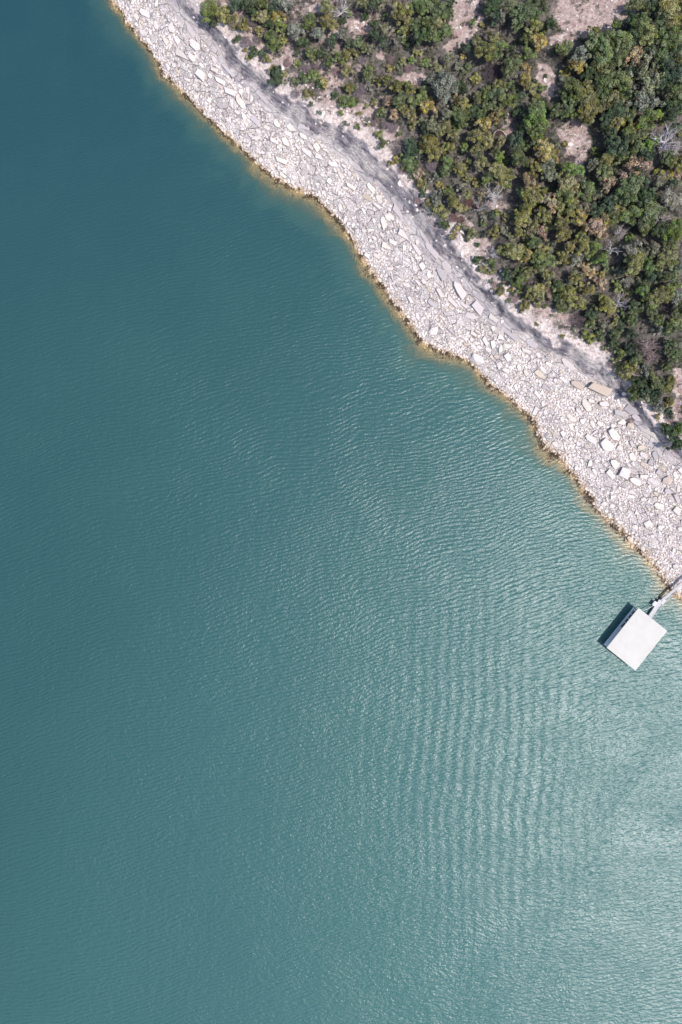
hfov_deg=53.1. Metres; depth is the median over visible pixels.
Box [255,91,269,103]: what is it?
boulder
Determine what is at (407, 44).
shrub
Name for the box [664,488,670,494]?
boulder
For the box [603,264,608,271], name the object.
shrub
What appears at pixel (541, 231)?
shrub
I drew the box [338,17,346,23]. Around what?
shrub
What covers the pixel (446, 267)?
boulder
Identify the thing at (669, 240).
tree
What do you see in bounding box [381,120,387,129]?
bare shrub
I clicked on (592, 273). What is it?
shrub
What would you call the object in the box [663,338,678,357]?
tree
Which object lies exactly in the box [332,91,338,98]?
shrub
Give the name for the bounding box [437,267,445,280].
boulder
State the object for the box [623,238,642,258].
tree
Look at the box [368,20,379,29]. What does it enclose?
tree
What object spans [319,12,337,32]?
tree
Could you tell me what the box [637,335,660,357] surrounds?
dead tree
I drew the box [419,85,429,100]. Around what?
tree
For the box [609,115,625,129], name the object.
tree
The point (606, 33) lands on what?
tree
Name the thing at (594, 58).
tree
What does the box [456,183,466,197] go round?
tree
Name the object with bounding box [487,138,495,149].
shrub
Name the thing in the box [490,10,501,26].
tree
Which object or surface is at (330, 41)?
tree
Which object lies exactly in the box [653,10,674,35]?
tree
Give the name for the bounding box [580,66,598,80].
tree
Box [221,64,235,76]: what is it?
boulder
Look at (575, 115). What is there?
tree
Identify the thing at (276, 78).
tree
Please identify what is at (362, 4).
tree
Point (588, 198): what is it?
tree
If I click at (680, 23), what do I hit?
tree
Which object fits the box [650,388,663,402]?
tree
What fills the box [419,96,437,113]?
tree
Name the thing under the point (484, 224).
shrub
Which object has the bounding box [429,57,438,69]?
shrub
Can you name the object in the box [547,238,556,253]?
shrub
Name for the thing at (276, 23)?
tree
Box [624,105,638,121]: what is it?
tree
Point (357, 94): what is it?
bare shrub
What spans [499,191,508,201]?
bare shrub
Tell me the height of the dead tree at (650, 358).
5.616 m
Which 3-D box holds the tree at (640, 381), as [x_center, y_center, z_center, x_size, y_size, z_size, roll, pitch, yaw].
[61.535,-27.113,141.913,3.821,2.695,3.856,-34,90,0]
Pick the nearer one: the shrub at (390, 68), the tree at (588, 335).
the shrub at (390, 68)
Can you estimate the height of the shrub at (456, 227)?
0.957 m
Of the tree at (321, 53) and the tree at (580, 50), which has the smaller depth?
the tree at (580, 50)
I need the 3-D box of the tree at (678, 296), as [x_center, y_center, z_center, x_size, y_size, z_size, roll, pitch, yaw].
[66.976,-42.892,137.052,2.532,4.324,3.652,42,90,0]
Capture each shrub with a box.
[232,13,237,22]
[232,34,241,42]
[240,36,250,47]
[248,16,257,25]
[253,33,262,41]
[259,48,265,59]
[264,55,271,62]
[283,59,289,67]
[289,76,298,84]
[291,90,300,98]
[294,48,299,56]
[304,64,310,72]
[316,79,321,87]
[320,77,326,89]
[331,67,338,75]
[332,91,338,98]
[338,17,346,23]
[345,8,351,17]
[353,89,362,97]
[354,9,362,19]
[357,54,365,63]
[359,83,367,93]
[360,12,368,20]
[360,43,367,52]
[365,84,372,91]
[371,97,377,105]
[373,77,381,86]
[374,130,382,137]
[381,12,387,20]
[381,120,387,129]
[385,64,394,71]
[387,56,395,63]
[387,122,397,133]
[392,155,399,163]
[393,145,402,154]
[398,57,406,65]
[401,36,408,44]
[404,64,413,72]
[405,41,413,51]
[408,56,416,64]
[409,121,416,130]
[411,49,422,56]
[417,115,423,125]
[419,189,426,197]
[421,57,429,66]
[421,201,428,212]
[425,197,430,205]
[426,160,436,170]
[428,171,440,181]
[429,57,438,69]
[435,63,445,72]
[435,181,445,190]
[438,220,449,228]
[443,185,454,195]
[448,213,458,223]
[449,233,457,239]
[450,120,459,127]
[452,225,459,232]
[453,62,462,75]
[453,125,461,132]
[454,203,467,212]
[455,156,464,163]
[459,53,466,59]
[459,62,472,74]
[460,141,469,152]
[460,225,469,229]
[463,173,472,183]
[464,197,473,206]
[465,158,471,168]
[465,188,471,199]
[468,18,475,26]
[470,72,481,83]
[472,178,479,186]
[476,191,486,200]
[477,265,488,274]
[478,212,488,222]
[480,218,487,227]
[481,60,502,83]
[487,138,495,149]
[489,209,497,220]
[494,209,502,215]
[496,223,510,233]
[498,155,508,164]
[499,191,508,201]
[500,111,507,118]
[502,213,510,222]
[506,232,515,242]
[510,113,517,121]
[510,293,518,302]
[512,104,524,117]
[514,186,523,194]
[515,89,526,102]
[515,175,522,184]
[516,123,526,131]
[516,285,522,292]
[519,202,529,210]
[520,233,529,242]
[521,62,530,69]
[521,138,531,151]
[529,183,540,191]
[531,91,539,100]
[532,299,540,307]
[537,224,547,240]
[538,22,548,31]
[538,85,547,93]
[538,137,547,146]
[541,187,549,203]
[542,222,555,230]
[545,109,551,120]
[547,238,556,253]
[549,179,558,187]
[555,142,560,148]
[555,163,562,170]
[558,55,567,64]
[558,75,569,86]
[559,68,570,76]
[566,154,575,162]
[569,311,585,329]
[574,280,585,289]
[576,261,589,275]
[585,255,596,263]
[588,267,596,278]
[590,147,598,156]
[593,188,605,201]
[595,329,604,341]
[597,271,604,277]
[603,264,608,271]
[608,339,620,349]
[611,164,617,173]
[611,279,622,292]
[611,314,618,325]
[612,266,624,282]
[614,363,620,371]
[617,308,627,318]
[617,318,625,329]
[620,275,634,289]
[622,117,633,127]
[623,284,634,294]
[625,232,634,243]
[632,271,645,284]
[633,226,640,234]
[644,393,655,404]
[653,165,663,175]
[655,266,664,280]
[660,301,673,313]
[660,423,666,431]
[661,168,673,179]
[668,122,681,134]
[670,178,681,186]
[670,265,681,275]
[670,317,681,326]
[671,258,681,270]
[673,167,681,177]
[675,128,681,137]
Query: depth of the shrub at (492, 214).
139.94 m
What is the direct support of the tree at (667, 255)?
on the rocky hillside
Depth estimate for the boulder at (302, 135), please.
146.07 m
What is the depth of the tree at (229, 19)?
141.42 m
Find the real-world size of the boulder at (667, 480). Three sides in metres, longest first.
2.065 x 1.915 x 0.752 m
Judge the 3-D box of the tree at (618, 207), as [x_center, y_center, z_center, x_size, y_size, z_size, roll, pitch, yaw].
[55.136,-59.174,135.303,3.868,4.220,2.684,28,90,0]
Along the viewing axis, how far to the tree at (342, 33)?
137.02 m
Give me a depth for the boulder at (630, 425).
146.09 m
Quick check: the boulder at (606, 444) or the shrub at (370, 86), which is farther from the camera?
the boulder at (606, 444)
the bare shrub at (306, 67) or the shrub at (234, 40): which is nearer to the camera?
the bare shrub at (306, 67)
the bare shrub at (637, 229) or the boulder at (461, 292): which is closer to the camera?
the bare shrub at (637, 229)
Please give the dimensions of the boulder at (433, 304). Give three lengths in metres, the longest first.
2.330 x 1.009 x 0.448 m
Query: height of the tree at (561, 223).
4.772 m
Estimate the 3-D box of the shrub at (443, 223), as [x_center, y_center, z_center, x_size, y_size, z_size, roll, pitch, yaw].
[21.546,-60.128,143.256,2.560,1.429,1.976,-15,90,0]
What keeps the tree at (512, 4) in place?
on the rocky hillside
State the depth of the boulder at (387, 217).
146.54 m
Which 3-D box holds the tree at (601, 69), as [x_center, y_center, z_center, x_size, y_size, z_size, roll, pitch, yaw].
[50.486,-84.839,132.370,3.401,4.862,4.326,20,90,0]
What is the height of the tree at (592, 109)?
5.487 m
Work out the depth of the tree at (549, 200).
135.22 m
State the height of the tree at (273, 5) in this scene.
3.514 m
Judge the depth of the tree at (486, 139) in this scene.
135.90 m
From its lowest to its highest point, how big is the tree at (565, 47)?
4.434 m
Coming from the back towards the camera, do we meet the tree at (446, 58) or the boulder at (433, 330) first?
the boulder at (433, 330)
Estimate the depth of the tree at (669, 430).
142.35 m
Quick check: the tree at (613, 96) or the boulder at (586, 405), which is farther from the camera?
the boulder at (586, 405)
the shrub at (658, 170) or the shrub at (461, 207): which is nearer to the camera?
the shrub at (658, 170)
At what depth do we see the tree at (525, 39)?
132.53 m
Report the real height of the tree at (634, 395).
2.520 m
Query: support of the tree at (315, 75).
on the rocky hillside
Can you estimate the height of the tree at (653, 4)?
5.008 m
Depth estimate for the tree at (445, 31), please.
134.26 m
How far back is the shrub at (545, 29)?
133.64 m
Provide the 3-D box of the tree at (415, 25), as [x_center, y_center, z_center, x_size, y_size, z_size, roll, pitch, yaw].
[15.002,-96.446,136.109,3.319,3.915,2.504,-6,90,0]
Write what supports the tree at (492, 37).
on the rocky hillside
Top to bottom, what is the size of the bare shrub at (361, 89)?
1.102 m
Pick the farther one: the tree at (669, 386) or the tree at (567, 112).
the tree at (669, 386)
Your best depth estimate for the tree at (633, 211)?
132.96 m
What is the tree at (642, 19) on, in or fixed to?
on the rocky hillside
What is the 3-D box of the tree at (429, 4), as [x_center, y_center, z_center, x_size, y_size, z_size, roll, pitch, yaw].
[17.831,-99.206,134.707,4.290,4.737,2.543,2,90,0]
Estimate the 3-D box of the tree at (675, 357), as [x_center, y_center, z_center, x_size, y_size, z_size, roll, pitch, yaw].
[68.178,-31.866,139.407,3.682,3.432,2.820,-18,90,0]
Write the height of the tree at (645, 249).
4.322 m
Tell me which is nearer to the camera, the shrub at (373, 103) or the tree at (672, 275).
the tree at (672, 275)
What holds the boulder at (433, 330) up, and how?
on the rocky hillside
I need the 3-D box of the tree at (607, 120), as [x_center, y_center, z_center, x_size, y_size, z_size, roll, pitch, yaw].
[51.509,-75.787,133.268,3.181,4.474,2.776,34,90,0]
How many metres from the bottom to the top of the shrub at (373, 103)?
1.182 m
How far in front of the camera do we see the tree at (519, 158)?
134.67 m
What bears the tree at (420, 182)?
on the rocky hillside
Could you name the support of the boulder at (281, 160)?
on the rocky hillside
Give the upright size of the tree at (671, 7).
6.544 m
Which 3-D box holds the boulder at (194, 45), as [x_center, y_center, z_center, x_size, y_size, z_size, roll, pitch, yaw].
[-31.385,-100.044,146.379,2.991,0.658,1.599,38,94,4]
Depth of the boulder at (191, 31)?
145.95 m
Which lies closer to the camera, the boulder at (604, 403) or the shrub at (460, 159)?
the shrub at (460, 159)
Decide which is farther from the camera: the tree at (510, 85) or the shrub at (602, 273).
the shrub at (602, 273)
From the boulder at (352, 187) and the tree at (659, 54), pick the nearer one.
the tree at (659, 54)
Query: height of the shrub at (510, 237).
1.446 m
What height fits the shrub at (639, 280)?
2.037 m
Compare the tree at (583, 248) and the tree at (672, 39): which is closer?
the tree at (672, 39)
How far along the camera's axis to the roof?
147.35 m
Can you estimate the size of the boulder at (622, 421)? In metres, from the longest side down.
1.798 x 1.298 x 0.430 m
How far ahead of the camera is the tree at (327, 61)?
139.01 m
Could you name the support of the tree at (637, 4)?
on the rocky hillside
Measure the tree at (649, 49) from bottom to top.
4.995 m
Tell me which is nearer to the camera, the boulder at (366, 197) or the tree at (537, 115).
the tree at (537, 115)
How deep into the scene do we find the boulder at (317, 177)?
148.16 m
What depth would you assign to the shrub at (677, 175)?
134.04 m
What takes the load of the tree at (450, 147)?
on the rocky hillside
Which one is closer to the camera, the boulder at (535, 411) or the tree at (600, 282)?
the tree at (600, 282)
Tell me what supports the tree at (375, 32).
on the rocky hillside
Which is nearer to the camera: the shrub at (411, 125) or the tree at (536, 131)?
the tree at (536, 131)
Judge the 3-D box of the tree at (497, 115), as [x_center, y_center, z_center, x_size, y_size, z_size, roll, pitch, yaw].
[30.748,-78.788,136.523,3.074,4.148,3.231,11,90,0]
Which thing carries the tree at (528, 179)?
on the rocky hillside
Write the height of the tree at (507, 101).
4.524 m
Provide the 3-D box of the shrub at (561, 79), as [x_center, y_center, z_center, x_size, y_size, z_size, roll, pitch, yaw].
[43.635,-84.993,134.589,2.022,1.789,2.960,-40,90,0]
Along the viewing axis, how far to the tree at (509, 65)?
132.79 m
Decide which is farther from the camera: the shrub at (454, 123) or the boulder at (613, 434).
the boulder at (613, 434)
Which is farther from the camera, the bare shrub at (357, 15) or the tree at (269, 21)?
the tree at (269, 21)
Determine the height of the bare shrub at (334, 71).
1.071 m
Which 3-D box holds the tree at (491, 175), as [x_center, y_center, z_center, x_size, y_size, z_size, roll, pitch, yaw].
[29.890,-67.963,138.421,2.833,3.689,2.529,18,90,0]
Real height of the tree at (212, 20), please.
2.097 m
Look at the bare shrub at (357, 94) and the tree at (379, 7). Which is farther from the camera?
the bare shrub at (357, 94)
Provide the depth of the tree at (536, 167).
134.86 m
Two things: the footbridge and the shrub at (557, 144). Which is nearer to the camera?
the shrub at (557, 144)
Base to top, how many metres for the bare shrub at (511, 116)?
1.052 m
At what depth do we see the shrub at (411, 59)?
137.97 m
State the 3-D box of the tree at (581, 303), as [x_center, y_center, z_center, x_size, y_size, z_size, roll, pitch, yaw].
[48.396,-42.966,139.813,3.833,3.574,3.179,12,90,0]
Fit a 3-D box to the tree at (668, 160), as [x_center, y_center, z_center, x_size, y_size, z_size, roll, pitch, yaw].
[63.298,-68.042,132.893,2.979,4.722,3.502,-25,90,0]
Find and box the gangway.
[648,600,664,618]
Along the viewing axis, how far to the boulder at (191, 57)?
146.96 m
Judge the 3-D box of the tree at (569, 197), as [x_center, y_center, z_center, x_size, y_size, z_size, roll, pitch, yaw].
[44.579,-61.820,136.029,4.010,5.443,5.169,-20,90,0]
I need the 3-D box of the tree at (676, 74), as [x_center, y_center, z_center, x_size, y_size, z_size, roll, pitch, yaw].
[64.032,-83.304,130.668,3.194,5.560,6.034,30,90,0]
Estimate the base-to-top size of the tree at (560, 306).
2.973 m
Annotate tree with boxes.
[201,0,218,22]
[208,14,217,26]
[215,5,230,24]
[226,14,233,24]
[228,0,243,12]
[237,16,249,32]
[241,0,260,16]
[249,46,258,58]
[251,9,270,23]
[254,26,263,37]
[257,0,270,10]
[263,17,275,28]
[263,29,282,51]
[266,65,281,86]
[268,0,278,14]
[271,9,286,21]
[271,17,287,32]
[278,0,295,13]
[279,32,288,44]
[287,23,305,40]
[296,37,308,47]
[296,70,308,83]
[301,12,315,29]
[302,88,315,99]
[305,46,316,60]
[307,70,320,82]
[309,27,324,40]
[317,46,329,59]
[319,0,335,13]
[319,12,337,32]
[322,54,332,68]
[326,34,336,48]
[328,0,352,20]
[331,51,345,64]
[337,28,348,41]
[338,95,359,108]
[340,63,354,77]
[341,48,357,61]
[341,82,353,92]
[344,38,355,49]
[352,36,363,50]
[355,0,367,11]
[361,45,377,56]
[361,63,373,81]
[365,0,375,11]
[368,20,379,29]
[368,28,378,41]
[374,0,384,10]
[375,107,385,118]
[376,139,387,149]
[378,35,388,49]
[378,74,392,84]
[380,22,393,36]
[382,96,392,106]
[389,0,414,25]
[389,79,401,93]
[389,108,398,120]
[393,33,401,47]
[393,90,407,107]
[397,25,409,38]
[398,105,409,117]
[398,153,419,173]
[404,15,413,27]
[404,137,420,159]
[405,80,416,96]
[406,93,426,108]
[407,107,416,123]
[408,0,431,18]
[409,18,422,31]
[412,168,426,179]
[413,26,430,45]
[415,177,427,191]
[418,134,440,162]
[419,15,436,32]
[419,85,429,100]
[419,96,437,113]
[420,121,430,137]
[424,0,439,14]
[425,115,439,135]
[426,29,437,45]
[427,70,458,103]
[429,0,447,22]
[430,188,442,206]
[431,145,442,160]
[431,202,449,220]
[432,15,445,30]
[437,23,452,41]
[437,119,451,136]
[439,165,451,177]
[441,104,453,119]
[441,142,454,154]
[441,154,452,171]
[443,53,453,66]
[446,0,457,7]
[446,129,458,141]
[447,7,454,21]
[447,194,460,206]
[450,106,473,127]
[451,161,466,176]
[452,93,468,108]
[456,80,467,95]
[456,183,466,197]
[459,41,470,53]
[462,104,471,113]
[466,129,484,143]
[466,228,477,241]
[468,101,481,110]
[469,107,485,120]
[469,142,486,152]
[472,33,481,48]
[472,256,485,264]
[473,91,483,103]
[473,151,489,171]
[474,41,498,61]
[474,117,491,133]
[474,200,489,212]
[479,84,490,103]
[479,102,487,115]
[480,131,493,146]
[481,171,494,181]
[481,172,493,185]
[482,99,497,113]
[483,183,504,206]
[484,0,502,15]
[486,29,499,43]
[486,225,500,238]
[486,259,495,270]
[488,87,506,108]
[488,107,504,124]
[488,162,514,185]
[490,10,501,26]
[491,248,501,258]
[492,40,510,58]
[492,79,507,89]
[493,147,504,162]
[493,286,504,296]
[495,242,526,260]
[496,135,508,147]
[498,94,518,108]
[499,2,510,22]
[501,54,522,76]
[501,69,518,81]
[501,268,514,281]
[502,0,517,15]
[505,80,514,94]
[505,168,516,180]
[506,45,517,58]
[509,0,542,23]
[509,129,523,150]
[510,266,528,286]
[511,16,523,32]
[511,144,527,166]
[514,208,531,227]
[514,224,525,236]
[517,249,533,263]
[518,300,530,312]
[519,69,531,88]
[519,187,546,209]
[520,32,533,44]
[521,266,538,277]
[522,44,537,60]
[522,172,535,190]
[523,100,545,127]
[523,113,533,132]
[524,18,545,36]
[524,83,537,93]
[524,282,545,303]
[526,97,544,110]
[526,157,544,178]
[527,123,544,145]
[527,213,538,232]
[527,233,541,248]
[528,33,547,52]
[530,251,556,270]
[531,0,547,15]
[533,118,550,131]
[533,139,559,165]
[535,243,550,255]
[537,206,552,222]
[539,155,555,177]
[539,192,557,213]
[539,269,554,286]
[541,171,562,181]
[542,287,553,300]
[544,15,556,29]
[548,103,563,118]
[551,280,564,292]
[551,291,564,303]
[552,200,565,213]
[554,39,572,55]
[554,213,569,230]
[555,228,572,241]
[555,251,571,265]
[556,189,574,214]
[556,294,567,313]
[557,170,578,196]
[558,88,570,99]
[559,285,577,308]
[559,288,572,298]
[560,107,573,118]
[562,77,586,101]
[562,161,585,178]
[563,93,579,111]
[563,207,576,223]
[565,238,579,253]
[566,195,581,212]
[567,59,583,74]
[567,295,586,309]
[568,270,585,283]
[569,44,589,63]
[569,108,579,119]
[569,182,580,193]
[570,253,588,267]
[573,207,586,227]
[574,239,589,256]
[575,231,589,243]
[576,178,594,197]
[576,202,592,216]
[577,100,602,124]
[578,88,598,112]
[579,282,594,294]
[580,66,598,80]
[581,187,596,203]
[581,329,596,343]
[582,79,596,97]
[583,217,608,239]
[583,241,601,257]
[583,318,595,329]
[584,52,600,70]
[584,304,599,318]
[585,30,600,52]
[586,26,601,34]
[587,158,599,171]
[588,202,606,218]
[591,69,614,96]
[592,250,608,265]
[593,34,613,67]
[593,277,608,291]
[595,87,609,103]
[595,295,616,312]
[596,59,610,78]
[597,163,614,180]
[598,29,615,44]
[598,212,611,227]
[598,318,613,334]
[599,112,613,125]
[599,153,614,166]
[600,121,617,140]
[600,176,618,193]
[601,89,625,110]
[602,194,617,212]
[603,136,618,155]
[605,240,622,254]
[606,100,628,118]
[607,29,633,54]
[607,209,622,226]
[608,44,628,71]
[608,329,623,341]
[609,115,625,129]
[610,70,634,90]
[611,348,626,362]
[612,18,622,29]
[612,186,626,205]
[613,151,629,164]
[613,204,629,217]
[613,292,631,306]
[614,224,625,237]
[614,360,640,380]
[615,135,629,156]
[615,167,644,204]
[618,84,635,102]
[619,205,643,224]
[620,119,637,143]
[621,63,638,78]
[621,156,653,178]
[622,277,631,286]
[623,10,635,27]
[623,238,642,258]
[623,248,646,277]
[623,339,635,356]
[624,0,644,11]
[624,46,642,66]
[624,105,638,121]
[624,314,638,326]
[624,328,638,339]
[625,387,639,402]
[626,84,665,111]
[626,139,643,155]
[627,28,640,47]
[627,375,648,391]
[628,71,665,97]
[628,300,644,316]
[629,351,641,363]
[630,12,651,37]
[631,187,659,207]
[632,122,643,133]
[633,49,656,82]
[634,125,648,142]
[635,21,658,48]
[635,282,650,295]
[636,109,667,129]
[636,246,648,262]
[636,363,650,378]
[637,218,654,236]
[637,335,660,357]
[637,384,653,398]
[638,147,656,162]
[638,200,667,230]
[638,253,654,276]
[639,175,650,190]
[640,2,654,15]
[640,42,656,60]
[640,291,659,310]
[642,135,658,151]
[642,346,659,365]
[644,270,662,283]
[644,305,657,322]
[645,240,662,256]
[646,123,680,156]
[646,284,674,304]
[647,0,661,15]
[647,369,665,389]
[650,42,669,71]
[650,218,667,238]
[650,314,664,325]
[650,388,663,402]
[651,325,665,335]
[652,399,665,412]
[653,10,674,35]
[653,26,666,44]
[653,176,667,194]
[655,73,671,93]
[656,25,681,52]
[656,204,674,224]
[656,242,678,268]
[657,55,675,83]
[658,0,681,28]
[658,267,677,281]
[660,97,679,111]
[660,149,676,168]
[660,177,676,189]
[660,184,681,210]
[660,217,681,245]
[660,362,674,372]
[661,77,681,106]
[661,234,675,247]
[662,375,675,393]
[662,424,679,441]
[663,105,681,122]
[663,321,681,336]
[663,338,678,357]
[663,407,672,419]
[664,397,674,407]
[664,440,681,450]
[665,281,681,293]
[667,42,681,57]
[667,64,681,85]
[669,290,681,306]
[669,348,681,362]
[670,154,681,171]
[671,302,681,318]
[672,50,681,67]
[673,422,681,433]
[675,1,681,13]
[676,17,681,31]
[676,97,681,114]
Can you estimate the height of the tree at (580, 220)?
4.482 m
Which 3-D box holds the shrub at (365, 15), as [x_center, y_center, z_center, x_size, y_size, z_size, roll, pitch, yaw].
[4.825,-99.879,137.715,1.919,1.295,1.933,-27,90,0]
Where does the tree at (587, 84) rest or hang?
on the rocky hillside
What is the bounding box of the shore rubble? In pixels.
[108,0,681,608]
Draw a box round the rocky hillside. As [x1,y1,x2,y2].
[108,0,681,609]
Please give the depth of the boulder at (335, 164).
146.71 m
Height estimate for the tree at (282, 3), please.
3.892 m
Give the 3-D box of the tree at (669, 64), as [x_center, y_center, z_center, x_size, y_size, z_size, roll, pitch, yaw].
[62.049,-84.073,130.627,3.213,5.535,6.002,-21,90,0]
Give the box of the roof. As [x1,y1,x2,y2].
[604,607,666,669]
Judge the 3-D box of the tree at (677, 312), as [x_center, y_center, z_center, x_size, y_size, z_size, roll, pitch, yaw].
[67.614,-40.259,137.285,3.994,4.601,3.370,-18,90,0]
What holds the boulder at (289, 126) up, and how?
on the rocky hillside
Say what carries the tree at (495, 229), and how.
on the rocky hillside
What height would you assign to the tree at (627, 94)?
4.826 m
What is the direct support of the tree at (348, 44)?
on the rocky hillside
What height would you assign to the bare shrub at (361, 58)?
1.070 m
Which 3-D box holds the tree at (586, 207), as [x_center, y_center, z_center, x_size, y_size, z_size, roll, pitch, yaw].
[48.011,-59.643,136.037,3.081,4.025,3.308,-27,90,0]
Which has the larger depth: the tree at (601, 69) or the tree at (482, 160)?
the tree at (482, 160)
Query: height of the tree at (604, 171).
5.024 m
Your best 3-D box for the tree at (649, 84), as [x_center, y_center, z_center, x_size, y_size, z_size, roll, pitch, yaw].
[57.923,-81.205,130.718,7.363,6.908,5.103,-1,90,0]
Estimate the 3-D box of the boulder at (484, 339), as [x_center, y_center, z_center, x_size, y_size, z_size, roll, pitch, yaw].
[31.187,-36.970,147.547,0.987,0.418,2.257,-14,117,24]
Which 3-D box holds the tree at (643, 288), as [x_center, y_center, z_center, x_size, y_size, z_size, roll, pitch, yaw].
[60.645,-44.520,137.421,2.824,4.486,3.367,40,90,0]
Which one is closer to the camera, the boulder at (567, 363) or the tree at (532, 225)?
the tree at (532, 225)
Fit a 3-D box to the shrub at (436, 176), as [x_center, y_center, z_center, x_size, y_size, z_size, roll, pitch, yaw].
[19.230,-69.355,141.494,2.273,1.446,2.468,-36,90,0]
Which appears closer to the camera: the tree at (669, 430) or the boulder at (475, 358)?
the tree at (669, 430)
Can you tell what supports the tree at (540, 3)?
on the rocky hillside
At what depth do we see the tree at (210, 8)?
141.50 m
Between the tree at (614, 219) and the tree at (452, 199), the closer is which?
the tree at (614, 219)
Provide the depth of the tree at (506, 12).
132.20 m
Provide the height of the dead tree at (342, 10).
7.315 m
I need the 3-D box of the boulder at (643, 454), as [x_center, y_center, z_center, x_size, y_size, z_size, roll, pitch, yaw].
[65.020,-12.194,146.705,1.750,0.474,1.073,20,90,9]
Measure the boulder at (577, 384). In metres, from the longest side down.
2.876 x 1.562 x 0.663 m
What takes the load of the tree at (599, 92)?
on the rocky hillside
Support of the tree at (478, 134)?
on the rocky hillside
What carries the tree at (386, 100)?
on the rocky hillside
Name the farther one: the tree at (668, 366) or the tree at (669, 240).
the tree at (668, 366)
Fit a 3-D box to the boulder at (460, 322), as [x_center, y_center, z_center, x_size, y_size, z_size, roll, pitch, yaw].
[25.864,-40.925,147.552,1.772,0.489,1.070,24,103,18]
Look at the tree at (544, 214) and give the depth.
136.16 m
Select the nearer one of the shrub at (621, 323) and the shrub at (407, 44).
the shrub at (407, 44)
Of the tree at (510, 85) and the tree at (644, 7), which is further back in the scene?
the tree at (510, 85)
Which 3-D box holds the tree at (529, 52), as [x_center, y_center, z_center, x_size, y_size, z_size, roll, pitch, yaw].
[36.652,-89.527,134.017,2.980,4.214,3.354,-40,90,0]
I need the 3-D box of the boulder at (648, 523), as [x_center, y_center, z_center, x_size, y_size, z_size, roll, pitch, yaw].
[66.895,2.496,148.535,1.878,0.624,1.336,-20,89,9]
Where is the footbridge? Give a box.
[661,582,681,600]
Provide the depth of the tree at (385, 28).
135.63 m
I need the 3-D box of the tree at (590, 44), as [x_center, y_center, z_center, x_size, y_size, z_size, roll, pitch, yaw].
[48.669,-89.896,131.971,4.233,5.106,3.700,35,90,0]
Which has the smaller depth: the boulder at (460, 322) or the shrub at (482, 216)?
the shrub at (482, 216)
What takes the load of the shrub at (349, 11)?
on the rocky hillside
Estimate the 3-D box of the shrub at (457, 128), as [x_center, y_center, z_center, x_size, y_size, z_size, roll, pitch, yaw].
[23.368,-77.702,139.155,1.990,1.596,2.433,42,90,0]
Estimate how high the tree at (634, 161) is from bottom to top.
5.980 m
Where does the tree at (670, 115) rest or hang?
on the rocky hillside
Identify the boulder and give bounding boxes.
[133,13,138,20]
[139,8,149,17]
[139,29,146,35]
[168,23,174,32]
[174,36,179,44]
[176,48,188,60]
[186,23,195,38]
[188,52,195,61]
[189,38,199,50]
[195,68,204,81]
[215,76,224,85]
[216,102,225,108]
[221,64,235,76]
[224,87,236,96]
[236,94,245,108]
[250,114,258,126]
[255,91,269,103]
[270,137,277,144]
[273,119,279,126]
[275,156,287,164]
[281,137,288,146]
[286,123,293,130]
[298,123,308,130]
[299,132,306,138]
[301,148,311,156]
[313,142,319,151]
[313,176,321,180]
[315,153,323,159]
[328,162,337,166]
[346,182,355,190]
[352,164,363,172]
[362,194,370,200]
[367,182,374,193]
[376,194,382,203]
[380,216,386,229]
[382,242,391,249]
[384,213,390,220]
[389,239,397,244]
[392,203,403,221]
[398,228,408,240]
[412,243,420,255]
[419,262,425,270]
[425,242,437,259]
[428,301,436,308]
[429,326,437,334]
[436,288,443,297]
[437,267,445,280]
[441,260,451,272]
[447,295,457,307]
[454,281,466,299]
[456,320,463,325]
[465,312,477,318]
[470,353,484,364]
[472,300,483,315]
[482,336,488,345]
[489,313,497,322]
[490,340,495,348]
[496,362,502,368]
[503,343,510,347]
[504,328,518,340]
[504,353,511,361]
[526,338,537,347]
[532,407,537,414]
[534,370,545,378]
[561,358,574,369]
[567,414,576,421]
[571,380,582,389]
[582,398,590,411]
[585,434,595,444]
[587,382,612,396]
[599,401,608,405]
[600,438,613,450]
[606,468,615,479]
[608,428,619,440]
[610,460,618,469]
[614,410,625,415]
[616,445,622,450]
[618,419,625,424]
[619,467,630,479]
[624,404,638,414]
[626,422,633,428]
[629,452,636,460]
[629,477,639,485]
[631,415,640,420]
[637,445,645,449]
[640,452,647,457]
[642,428,654,437]
[644,520,653,527]
[649,477,658,484]
[652,451,657,459]
[654,502,663,509]
[662,476,672,484]
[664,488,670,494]
[672,506,681,515]
[673,494,680,502]
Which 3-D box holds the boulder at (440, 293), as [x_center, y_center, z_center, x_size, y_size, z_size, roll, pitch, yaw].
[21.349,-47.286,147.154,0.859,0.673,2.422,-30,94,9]
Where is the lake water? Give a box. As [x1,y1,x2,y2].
[0,0,681,1023]
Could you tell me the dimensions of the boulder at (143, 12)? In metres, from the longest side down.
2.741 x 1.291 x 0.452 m
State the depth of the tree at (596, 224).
134.16 m
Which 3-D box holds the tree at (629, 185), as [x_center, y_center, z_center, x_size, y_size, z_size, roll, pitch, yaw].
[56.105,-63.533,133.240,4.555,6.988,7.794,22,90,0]
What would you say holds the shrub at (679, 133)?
on the rocky hillside
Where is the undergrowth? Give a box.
[217,0,681,424]
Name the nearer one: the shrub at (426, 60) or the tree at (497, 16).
the tree at (497, 16)
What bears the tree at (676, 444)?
on the rocky hillside
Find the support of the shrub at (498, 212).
on the rocky hillside
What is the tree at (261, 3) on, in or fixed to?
on the rocky hillside
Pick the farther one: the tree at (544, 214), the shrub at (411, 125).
the shrub at (411, 125)
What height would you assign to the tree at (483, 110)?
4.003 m
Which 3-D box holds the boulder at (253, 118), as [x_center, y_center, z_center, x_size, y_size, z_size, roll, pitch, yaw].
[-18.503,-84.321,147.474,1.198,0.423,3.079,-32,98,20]
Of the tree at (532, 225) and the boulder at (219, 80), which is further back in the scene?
the boulder at (219, 80)
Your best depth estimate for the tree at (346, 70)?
139.05 m
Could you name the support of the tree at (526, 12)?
on the rocky hillside

